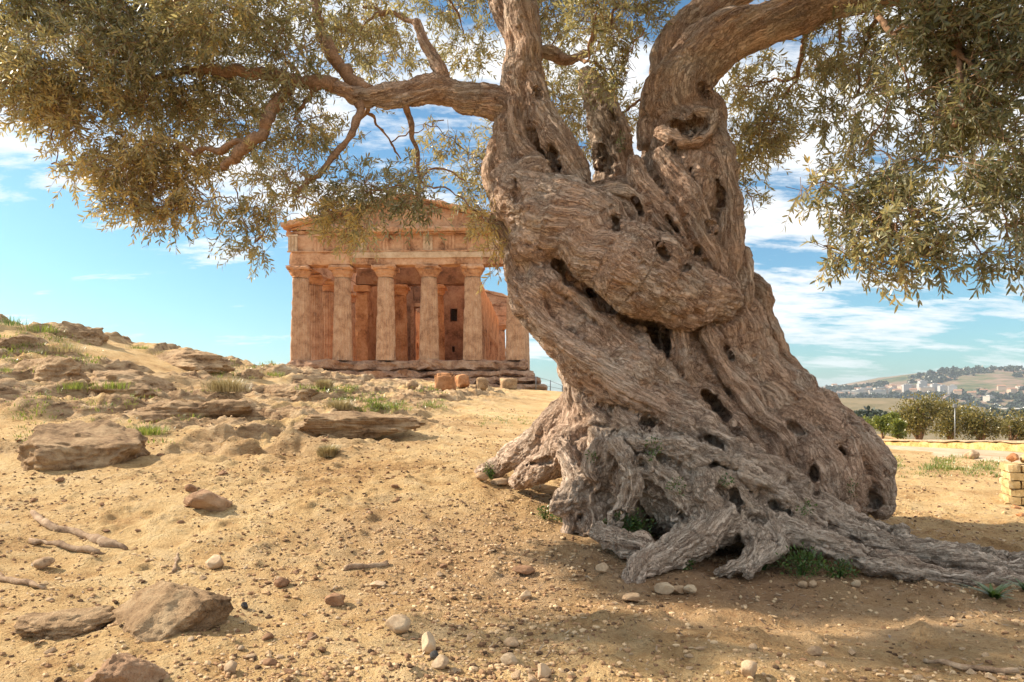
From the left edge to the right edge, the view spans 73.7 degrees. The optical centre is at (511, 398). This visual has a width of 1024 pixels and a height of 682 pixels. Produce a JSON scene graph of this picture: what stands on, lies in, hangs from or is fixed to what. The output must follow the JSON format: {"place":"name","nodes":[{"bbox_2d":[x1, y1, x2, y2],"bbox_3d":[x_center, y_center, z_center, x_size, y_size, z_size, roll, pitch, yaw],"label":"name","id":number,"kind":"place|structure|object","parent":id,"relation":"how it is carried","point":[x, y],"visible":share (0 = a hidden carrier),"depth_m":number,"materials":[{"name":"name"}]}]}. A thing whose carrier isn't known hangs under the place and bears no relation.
{"place":"outdoors","nodes":[
{"label":"outdoors","id":0,"kind":"place"},
{"bbox_2d":[0,331,1019,477],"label":"grass","id":1,"kind":"structure","parent":0,"point":[931,467],"depth_m":15.52,"materials":[{"name":"plant"}]},
{"bbox_2d":[0,314,1023,681],"bbox_3d":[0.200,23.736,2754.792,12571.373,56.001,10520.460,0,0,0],"label":"ground","id":2,"kind":"structure","parent":0,"point":[156,516],"depth_m":5.48,"materials":[{"name":"soil"}]},
{"bbox_2d":[0,315,29,325],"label":"grass clump","id":3,"kind":"object","parent":2,"relation":"on","point":[10,321],"visible":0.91,"depth_m":20.65,"materials":[{"name":"green plant"}]},
{"bbox_2d":[0,334,46,349],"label":"rock outcrop","id":4,"kind":"object","parent":2,"relation":"on","point":[19,339],"visible":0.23,"depth_m":18.31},
{"bbox_2d":[0,572,46,589],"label":"dead branch","id":5,"kind":"object","parent":2,"relation":"on","point":[18,581],"visible":0.99,"depth_m":4.75,"materials":[{"name":"brown wood"}]},
{"bbox_2d":[9,322,67,333],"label":"grass clump","id":6,"kind":"object","parent":2,"relation":"on","point":[44,330],"visible":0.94,"depth_m":20.61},
{"bbox_2d":[33,556,54,568],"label":"rock","id":7,"kind":"object","parent":2,"relation":"on","point":[43,562],"visible":1,"depth_m":5.18,"materials":[{"name":"beige stone"}]},
{"bbox_2d":[43,647,56,654],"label":"stone","id":8,"kind":"object","parent":2,"relation":"on","point":[51,650],"visible":0.88,"depth_m":3.58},
{"bbox_2d":[12,355,90,383],"bbox_3d":[-11.129,-0.476,16.383,2.008,1.112,2.561,0,0,-40],"label":"rock outcrop","id":9,"kind":"object","parent":2,"relation":"on","point":[51,369],"visible":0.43,"depth_m":15.78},
{"bbox_2d":[13,605,115,640],"bbox_3d":[-2.494,1.287,3.938,0.650,0.166,0.429,0,0,-11],"label":"boulder","id":10,"kind":"object","parent":2,"relation":"on","point":[62,624],"visible":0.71,"depth_m":3.82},
{"bbox_2d":[39,341,89,352],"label":"grass clump","id":11,"kind":"object","parent":2,"relation":"on","point":[65,347],"visible":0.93,"depth_m":18.51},
{"bbox_2d":[28,538,104,553],"bbox_3d":[-3.732,1.236,5.699,0.802,0.110,0.081,0,0,17],"label":"dead branch","id":12,"kind":"object","parent":2,"relation":"on","point":[74,548],"visible":0.95,"depth_m":5.66,"materials":[{"name":"brown wood"}]},
{"bbox_2d":[56,381,86,389],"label":"grass clump","id":13,"kind":"object","parent":2,"relation":"on","point":[70,386],"visible":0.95,"depth_m":14.38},
{"bbox_2d":[30,510,127,549],"bbox_3d":[-4.005,1.180,6.120,1.810,0.195,0.212,0,0,34],"label":"dead branch","id":14,"kind":"object","parent":2,"relation":"on","point":[98,539],"visible":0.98,"depth_m":5.96,"materials":[{"name":"brown wood"}]},
{"bbox_2d":[51,321,108,345],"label":"rock outcrop","id":15,"kind":"object","parent":2,"relation":"on","point":[96,336],"visible":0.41,"depth_m":21.55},
{"bbox_2d":[15,419,150,470],"bbox_3d":[-5.573,0.647,8.913,1.532,0.738,1.506,0,0,6],"label":"rock outcrop","id":16,"kind":"object","parent":2,"relation":"on","point":[80,445],"visible":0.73,"depth_m":8.58,"materials":[{"name":"stone"}]},
{"bbox_2d":[81,380,133,388],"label":"grass clump","id":17,"kind":"object","parent":2,"relation":"on","point":[118,385],"visible":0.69,"depth_m":14.28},
{"bbox_2d":[83,652,169,681],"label":"boulder","id":18,"kind":"object","parent":2,"relation":"on","point":[124,667],"visible":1,"depth_m":3.08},
{"bbox_2d":[82,369,177,398],"bbox_3d":[-8.471,-0.234,15.432,1.987,0.883,2.296,0,0,11],"label":"rock outcrop","id":19,"kind":"object","parent":2,"relation":"on","point":[143,383],"visible":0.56,"depth_m":14.77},
{"bbox_2d":[127,424,174,435],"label":"grass clump","id":20,"kind":"object","parent":2,"relation":"on","point":[147,430],"visible":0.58,"depth_m":10.75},
{"bbox_2d":[106,580,233,641],"bbox_3d":[-2.067,1.240,3.969,0.805,0.364,0.515,0,0,32],"label":"boulder","id":21,"kind":"object","parent":2,"relation":"on","point":[160,610],"visible":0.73,"depth_m":3.82,"materials":[{"name":"stone"}]},
{"bbox_2d":[172,552,179,572],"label":"dead branch","id":22,"kind":"object","parent":2,"relation":"on","point":[176,560],"visible":0.97,"depth_m":5.34,"materials":[{"name":"brown wood"}]},
{"bbox_2d":[184,484,197,491],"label":"rock","id":23,"kind":"object","parent":2,"relation":"on","point":[190,488],"visible":0.97,"depth_m":7.13,"materials":[{"name":"brown stone"}]},
{"bbox_2d":[123,399,262,422],"bbox_3d":[-6.037,0.324,12.951,2.557,0.656,1.271,0,0,-11],"label":"rock outcrop","id":24,"kind":"object","parent":2,"relation":"on","point":[164,410],"visible":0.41,"depth_m":12.61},
{"bbox_2d":[154,349,235,373],"bbox_3d":[-10.868,-1.123,22.367,3.674,1.067,1.694,0,0,14],"label":"rock outcrop","id":25,"kind":"object","parent":2,"relation":"on","point":[196,361],"visible":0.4,"depth_m":21.86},
{"bbox_2d":[183,489,232,511],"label":"rock","id":26,"kind":"object","parent":2,"relation":"on","point":[205,499],"visible":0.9,"depth_m":6.60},
{"bbox_2d":[205,554,223,569],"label":"rock","id":27,"kind":"object","parent":2,"relation":"on","point":[214,561],"visible":0.98,"depth_m":5.20,"materials":[{"name":"beige stone"}]},
{"bbox_2d":[198,375,252,391],"bbox_3d":[-6.693,-0.367,15.898,1.291,0.403,1.217,0,0,0],"label":"dry bush","id":28,"kind":"object","parent":2,"relation":"on","point":[226,385],"visible":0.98,"depth_m":15.63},
{"bbox_2d":[224,660,236,673],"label":"rock","id":29,"kind":"object","parent":2,"relation":"on","point":[230,666],"visible":0.97,"depth_m":3.25,"materials":[{"name":"stone"}]},
{"bbox_2d":[237,369,264,379],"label":"rock outcrop","id":30,"kind":"object","parent":2,"relation":"on","point":[250,373],"visible":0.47,"depth_m":22.31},
{"bbox_2d":[262,633,273,640],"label":"stone","id":31,"kind":"object","parent":2,"relation":"on","point":[266,636],"visible":1,"depth_m":3.69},
{"bbox_2d":[262,658,276,664],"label":"stone","id":32,"kind":"object","parent":2,"relation":"on","point":[271,661],"visible":0.98,"depth_m":3.37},
{"bbox_2d":[273,577,289,587],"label":"rock","id":33,"kind":"object","parent":2,"relation":"on","point":[280,582],"visible":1,"depth_m":4.67,"materials":[{"name":"brown stone"}]},
{"bbox_2d":[262,383,317,401],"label":"rock outcrop","id":34,"kind":"object","parent":2,"relation":"on","point":[299,394],"visible":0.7,"depth_m":18.58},
{"bbox_2d":[307,632,317,639],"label":"stone","id":35,"kind":"object","parent":2,"relation":"on","point":[310,634],"visible":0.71,"depth_m":3.69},
{"bbox_2d":[313,377,336,387],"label":"dry bush","id":36,"kind":"object","parent":2,"relation":"on","point":[327,383],"visible":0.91,"depth_m":19.60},
{"bbox_2d":[314,443,340,456],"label":"dry bush","id":37,"kind":"object","parent":2,"relation":"on","point":[327,450],"visible":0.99,"depth_m":8.92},
{"bbox_2d":[324,593,344,606],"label":"rock","id":38,"kind":"object","parent":2,"relation":"on","point":[335,599],"visible":1,"depth_m":4.29,"materials":[{"name":"brown stone"}]},
{"bbox_2d":[321,398,355,409],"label":"dry bush","id":39,"kind":"object","parent":2,"relation":"on","point":[341,405],"visible":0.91,"depth_m":15.09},
{"bbox_2d":[293,411,425,438],"bbox_3d":[-2.718,0.435,11.519,2.497,0.467,0.972,0,0,-13],"label":"rock outcrop","id":40,"kind":"object","parent":2,"relation":"on","point":[354,424],"visible":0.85,"depth_m":11.22,"materials":[{"name":"stone"}]},
{"bbox_2d":[343,560,389,570],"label":"dead branch","id":41,"kind":"object","parent":2,"relation":"on","point":[361,565],"visible":0.98,"depth_m":5.06,"materials":[{"name":"brown wood"}]},
{"bbox_2d":[370,580,385,587],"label":"rock","id":42,"kind":"object","parent":2,"relation":"on","point":[377,584],"visible":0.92,"depth_m":4.73,"materials":[{"name":"stone"}]},
{"bbox_2d":[385,614,410,633],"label":"rock","id":43,"kind":"object","parent":2,"relation":"on","point":[398,623],"visible":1,"depth_m":3.74,"materials":[{"name":"stone"}]},
{"bbox_2d":[406,381,417,389],"bbox_3d":[-3.494,-0.481,23.894,0.412,0.338,0.388,-4,6,-11],"label":"stone block","id":44,"kind":"object","parent":2,"relation":"on","point":[413,384],"depth_m":23.77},
{"bbox_2d":[281,194,547,390],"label":"greek temple","id":45,"kind":"structure","parent":2,"relation":"on","point":[418,308],"depth_m":48.26,"materials":[{"name":"stone"}]},
{"bbox_2d":[421,631,435,653],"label":"rock","id":46,"kind":"object","parent":2,"relation":"on","point":[428,641],"visible":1,"depth_m":3.50,"materials":[{"name":"stone"}]},
{"bbox_2d":[430,650,438,659],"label":"rock","id":47,"kind":"object","parent":2,"relation":"on","point":[434,654],"visible":0.92,"depth_m":3.28,"materials":[{"name":"stone"}]},
{"bbox_2d":[431,654,448,669],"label":"rock","id":48,"kind":"object","parent":2,"relation":"on","point":[440,662],"visible":1,"depth_m":3.20,"materials":[{"name":"stone"}]},
{"bbox_2d":[434,373,455,389],"bbox_3d":[-2.425,-0.612,24.780,0.798,0.699,0.771,-2,3,-6],"label":"stone block","id":49,"kind":"object","parent":2,"relation":"on","point":[444,381],"depth_m":24.44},
{"bbox_2d":[455,374,469,387],"bbox_3d":[-2.259,-0.804,30.772,0.640,0.627,0.605,-3,5,-23],"label":"stone block","id":50,"kind":"object","parent":2,"relation":"on","point":[461,380],"depth_m":30.59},
{"bbox_2d":[476,377,488,389],"bbox_3d":[-1.335,-0.665,30.577,0.565,0.613,0.512,-4,6,-11],"label":"stone block","id":51,"kind":"object","parent":2,"relation":"on","point":[481,383],"depth_m":30.36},
{"bbox_2d":[476,472,488,480],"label":"rock","id":52,"kind":"object","parent":2,"relation":"on","point":[481,476],"visible":1,"depth_m":7.46,"materials":[{"name":"beige stone"}]},
{"bbox_2d":[483,462,494,479],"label":"weed plant","id":53,"kind":"object","parent":2,"relation":"on","point":[490,473],"visible":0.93,"depth_m":7.69,"materials":[{"name":"green plant"}]},
{"bbox_2d":[490,478,508,485],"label":"rock","id":54,"kind":"object","parent":2,"relation":"on","point":[500,481],"visible":0.94,"depth_m":7.48,"materials":[{"name":"beige stone"}]},
{"bbox_2d":[500,378,517,389],"bbox_3d":[-0.194,-0.833,38.475,0.958,0.785,0.886,-4,6,-11],"label":"stone block","id":55,"kind":"object","parent":2,"relation":"on","point":[509,383],"depth_m":38.12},
{"bbox_2d":[500,652,517,665],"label":"rock","id":56,"kind":"object","parent":2,"relation":"on","point":[508,658],"visible":0.94,"depth_m":3.30,"materials":[{"name":"stone"}]},
{"bbox_2d":[503,637,518,646],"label":"rock","id":57,"kind":"object","parent":2,"relation":"on","point":[511,642],"visible":1,"depth_m":3.58,"materials":[{"name":"beige stone"}]},
{"bbox_2d":[0,0,1023,586],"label":"olive tree","id":58,"kind":"object","parent":2,"relation":"on","point":[642,298],"visible":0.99,"depth_m":6.13,"materials":[{"name":"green plant"}]},
{"bbox_2d":[644,436,661,460],"bbox_3d":[1.152,0.398,5.505,0.176,0.204,0.110,0,0,0],"label":"sprout","id":59,"kind":"object","parent":58,"relation":"attached to","point":[650,459],"visible":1,"depth_m":5.50,"materials":[{"name":"green plant"}]},
{"bbox_2d":[666,476,686,495],"bbox_3d":[1.282,0.676,5.337,0.166,0.166,0.114,0,0,22],"label":"sprout","id":60,"kind":"object","parent":58,"relation":"attached to","point":[675,485],"visible":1,"depth_m":5.33,"materials":[{"name":"green plant"}]},
{"bbox_2d":[796,498,816,515],"bbox_3d":[2.321,0.851,5.388,0.163,0.136,0.120,0,0,-21],"label":"sprout","id":61,"kind":"object","parent":58,"relation":"attached to","point":[804,514],"visible":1,"depth_m":5.38,"materials":[{"name":"green plant"}]},
{"bbox_2d":[0,347,1023,681],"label":"pebbles","id":62,"kind":"object","parent":2,"relation":"on","point":[472,667],"visible":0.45,"depth_m":4.31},
{"bbox_2d":[511,670,520,679],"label":"stone","id":63,"kind":"object","parent":2,"relation":"on","point":[515,674],"visible":1,"depth_m":3.11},
{"bbox_2d":[512,565,534,574],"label":"rock","id":64,"kind":"object","parent":2,"relation":"on","point":[525,569],"visible":1,"depth_m":4.91,"materials":[{"name":"brown stone"}]},
{"bbox_2d":[519,590,531,600],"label":"rock","id":65,"kind":"object","parent":2,"relation":"on","point":[524,595],"visible":0.96,"depth_m":4.39,"materials":[{"name":"beige stone"}]},
{"bbox_2d":[528,673,536,681],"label":"stone","id":66,"kind":"object","parent":2,"relation":"on","point":[531,678],"visible":1,"depth_m":3.08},
{"bbox_2d":[537,663,551,678],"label":"rock","id":67,"kind":"object","parent":2,"relation":"on","point":[544,670],"visible":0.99,"depth_m":3.10,"materials":[{"name":"beige stone"}]},
{"bbox_2d":[535,504,553,520],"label":"weed plant","id":68,"kind":"object","parent":2,"relation":"on","point":[543,514],"visible":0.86,"depth_m":6.49,"materials":[{"name":"green plant"}]},
{"bbox_2d":[535,376,562,391],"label":"wire fence","id":69,"kind":"object","parent":2,"relation":"on","point":[548,386],"visible":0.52,"depth_m":44.49,"materials":[{"name":"grey metal"}]},
{"bbox_2d":[595,562,608,573],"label":"rock","id":70,"kind":"object","parent":2,"relation":"on","point":[601,568],"visible":1,"depth_m":4.79,"materials":[{"name":"stone"}]},
{"bbox_2d":[602,507,656,535],"bbox_3d":[0.960,1.068,5.623,0.465,0.394,0.361,0,0,0],"label":"weed plant","id":71,"kind":"object","parent":2,"relation":"on","point":[639,524],"visible":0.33,"depth_m":5.60,"materials":[{"name":"green plant"}]},
{"bbox_2d":[621,592,639,601],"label":"rock","id":72,"kind":"object","parent":2,"relation":"on","point":[633,596],"visible":1,"depth_m":4.35,"materials":[{"name":"beige stone"}]},
{"bbox_2d":[654,582,673,594],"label":"rock","id":73,"kind":"object","parent":2,"relation":"on","point":[663,588],"visible":1,"depth_m":4.56,"materials":[{"name":"stone"}]},
{"bbox_2d":[674,585,683,593],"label":"rock","id":74,"kind":"object","parent":2,"relation":"on","point":[678,588],"visible":0.81,"depth_m":4.59,"materials":[{"name":"beige stone"}]},
{"bbox_2d":[683,584,696,593],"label":"rock","id":75,"kind":"object","parent":2,"relation":"on","point":[691,589],"visible":1,"depth_m":4.56,"materials":[{"name":"stone"}]},
{"bbox_2d":[741,660,756,676],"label":"rock","id":76,"kind":"object","parent":2,"relation":"on","point":[748,667],"visible":0.98,"depth_m":3.10,"materials":[{"name":"beige stone"}]},
{"bbox_2d":[772,541,826,578],"bbox_3d":[2.133,1.215,5.084,0.375,0.280,0.327,0,0,13],"label":"weed plant","id":77,"kind":"object","parent":2,"relation":"on","point":[808,556],"visible":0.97,"depth_m":5.05,"materials":[{"name":"green plant"}]},
{"bbox_2d":[798,581,807,587],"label":"rock","id":78,"kind":"object","parent":2,"relation":"on","point":[803,584],"visible":1,"depth_m":4.84,"materials":[{"name":"beige stone"}]},
{"bbox_2d":[808,579,816,587],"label":"rock","id":79,"kind":"object","parent":2,"relation":"on","point":[812,583],"visible":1,"depth_m":4.84,"materials":[{"name":"beige stone"}]},
{"bbox_2d":[807,646,822,655],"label":"rock","id":80,"kind":"object","parent":2,"relation":"on","point":[814,650],"visible":1,"depth_m":3.48,"materials":[{"name":"beige stone"}]},
{"bbox_2d":[815,660,826,666],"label":"stone","id":81,"kind":"object","parent":2,"relation":"on","point":[819,663],"visible":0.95,"depth_m":3.29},
{"bbox_2d":[823,558,859,578],"bbox_3d":[2.431,1.269,5.045,0.267,0.190,0.208,0,0,0],"label":"weed plant","id":82,"kind":"object","parent":2,"relation":"on","point":[840,570],"visible":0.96,"depth_m":5.04,"materials":[{"name":"green plant"}]},
{"bbox_2d":[851,580,860,586],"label":"rock","id":83,"kind":"object","parent":2,"relation":"on","point":[855,583],"visible":1,"depth_m":4.85,"materials":[{"name":"stone"}]},
{"bbox_2d":[862,415,875,425],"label":"shrub","id":84,"kind":"object","parent":2,"relation":"on","point":[868,420],"visible":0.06,"depth_m":35.65,"materials":[{"name":"green plant"}]},
{"bbox_2d":[871,414,894,438],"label":"shrub","id":85,"kind":"object","parent":2,"relation":"on","point":[883,424],"visible":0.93,"depth_m":36.81,"materials":[{"name":"green plant"}]},
{"bbox_2d":[886,411,900,436],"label":"shrub","id":86,"kind":"object","parent":2,"relation":"on","point":[894,415],"visible":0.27,"depth_m":39.97,"materials":[{"name":"green plant"}]},
{"bbox_2d":[888,418,907,438],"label":"shrub","id":87,"kind":"object","parent":2,"relation":"on","point":[899,425],"visible":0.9,"depth_m":37.84,"materials":[{"name":"green plant"}]},
{"bbox_2d":[889,392,951,439],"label":"olive tree","id":88,"kind":"object","parent":2,"relation":"on","point":[919,420],"visible":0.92,"depth_m":43.49,"materials":[{"name":"green plant"}]},
{"bbox_2d":[930,398,966,439],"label":"olive tree","id":89,"kind":"object","parent":2,"relation":"on","point":[948,429],"visible":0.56,"depth_m":45.68,"materials":[{"name":"green plant"}]},
{"bbox_2d":[882,439,1023,452],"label":"stone wall","id":90,"kind":"structure","parent":2,"relation":"on","point":[1003,445],"depth_m":24.75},
{"bbox_2d":[953,404,956,439],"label":"lamp post","id":91,"kind":"object","parent":2,"relation":"on","point":[954,406],"visible":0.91,"depth_m":41.98,"materials":[{"name":"grey metal"}]},
{"bbox_2d":[923,658,1019,673],"bbox_3d":[2.196,1.288,3.280,0.392,0.066,0.106,0,0,38],"label":"dead branch","id":92,"kind":"object","parent":2,"relation":"on","point":[989,669],"visible":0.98,"depth_m":3.24,"materials":[{"name":"brown wood"}]},
{"bbox_2d":[964,450,979,458],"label":"rock","id":93,"kind":"object","parent":2,"relation":"on","point":[974,454],"visible":0.88,"depth_m":17.88,"materials":[{"name":"beige stone"}]},
{"bbox_2d":[948,401,1010,440],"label":"olive tree","id":94,"kind":"object","parent":2,"relation":"on","point":[977,424],"visible":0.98,"depth_m":42.62,"materials":[{"name":"green plant"}]},
{"bbox_2d":[953,580,1016,599],"bbox_3d":[3.150,1.270,4.556,0.412,0.111,0.390,0,0,22],"label":"plant","id":95,"kind":"object","parent":2,"relation":"on","point":[990,591],"visible":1,"depth_m":4.56,"materials":[{"name":"green plant"}]},
{"bbox_2d":[984,674,996,680],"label":"stone","id":96,"kind":"object","parent":2,"relation":"on","point":[989,676],"visible":1,"depth_m":3.11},
{"bbox_2d":[995,408,1023,440],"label":"olive tree","id":97,"kind":"object","parent":2,"relation":"on","point":[1016,430],"visible":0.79,"depth_m":44.82,"materials":[{"name":"green plant"}]},
{"bbox_2d":[999,453,1023,504],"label":"stone pier","id":98,"kind":"structure","parent":2,"relation":"on","point":[1011,480],"depth_m":8.48,"materials":[{"name":"stone"}]},
{"bbox_2d":[1000,576,1023,589],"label":"plant","id":99,"kind":"object","parent":2,"relation":"on","point":[1020,584],"visible":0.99,"depth_m":4.69,"materials":[{"name":"green plant"}]},
{"bbox_2d":[0,439,1023,681],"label":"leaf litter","id":100,"kind":"object","parent":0,"point":[656,647],"visible":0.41,"depth_m":4.91,"materials":[{"name":"plant"}]},
{"bbox_2d":[0,0,1023,391],"label":"sky","id":101,"kind":"structure","parent":0,"point":[55,267],"materials":[{"name":"blue"}]},
{"bbox_2d":[820,369,1023,407],"bbox_3d":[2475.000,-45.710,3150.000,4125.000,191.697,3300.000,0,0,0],"label":"hills","id":102,"kind":"structure","parent":0,"point":[990,382],"depth_m":2751.65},
{"bbox_2d":[868,389,885,394],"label":"house","id":103,"kind":"structure","parent":102,"relation":"on","point":[878,391],"depth_m":2585.24,"materials":[{"name":"paint"}]},
{"bbox_2d":[902,384,911,391],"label":"house","id":104,"kind":"structure","parent":102,"relation":"on","point":[905,387],"depth_m":2638.26,"materials":[{"name":"grey paint"}]},
{"bbox_2d":[821,365,1023,419],"bbox_3d":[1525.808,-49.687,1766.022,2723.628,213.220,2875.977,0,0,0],"label":"woods","id":105,"kind":"object","parent":102,"relation":"on","point":[1018,396],"visible":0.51,"depth_m":2470.33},
{"bbox_2d":[919,386,934,391],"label":"house","id":106,"kind":"structure","parent":102,"relation":"on","point":[925,388],"depth_m":2561.43,"materials":[{"name":"beige paint"}]},
{"bbox_2d":[937,385,947,394],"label":"house","id":107,"kind":"structure","parent":102,"relation":"on","point":[940,388],"depth_m":2507.46,"materials":[{"name":"grey paint"}]},
{"bbox_2d":[948,385,956,394],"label":"house","id":108,"kind":"structure","parent":102,"relation":"on","point":[951,388],"depth_m":2483.35,"materials":[{"name":"grey paint"}]},
{"bbox_2d":[983,395,994,401],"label":"house","id":109,"kind":"structure","parent":102,"relation":"on","point":[987,398],"depth_m":2248.28,"materials":[{"name":"paint"}]},
{"bbox_2d":[997,385,1005,390],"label":"house","id":110,"kind":"structure","parent":102,"relation":"on","point":[1001,387],"depth_m":2483.41,"materials":[{"name":"beige paint"}]},
{"bbox_2d":[1006,388,1016,393],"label":"house","id":111,"kind":"structure","parent":102,"relation":"on","point":[1012,390],"depth_m":2404.77,"materials":[{"name":"beige paint"}]},
{"bbox_2d":[840,398,1023,442],"bbox_3d":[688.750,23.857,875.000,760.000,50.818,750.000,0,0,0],"label":"terrain","id":112,"kind":"structure","parent":0,"point":[857,404],"depth_m":835.73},
{"bbox_2d":[887,445,1023,462],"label":"path","id":113,"kind":"structure","parent":0,"point":[988,455],"depth_m":20.27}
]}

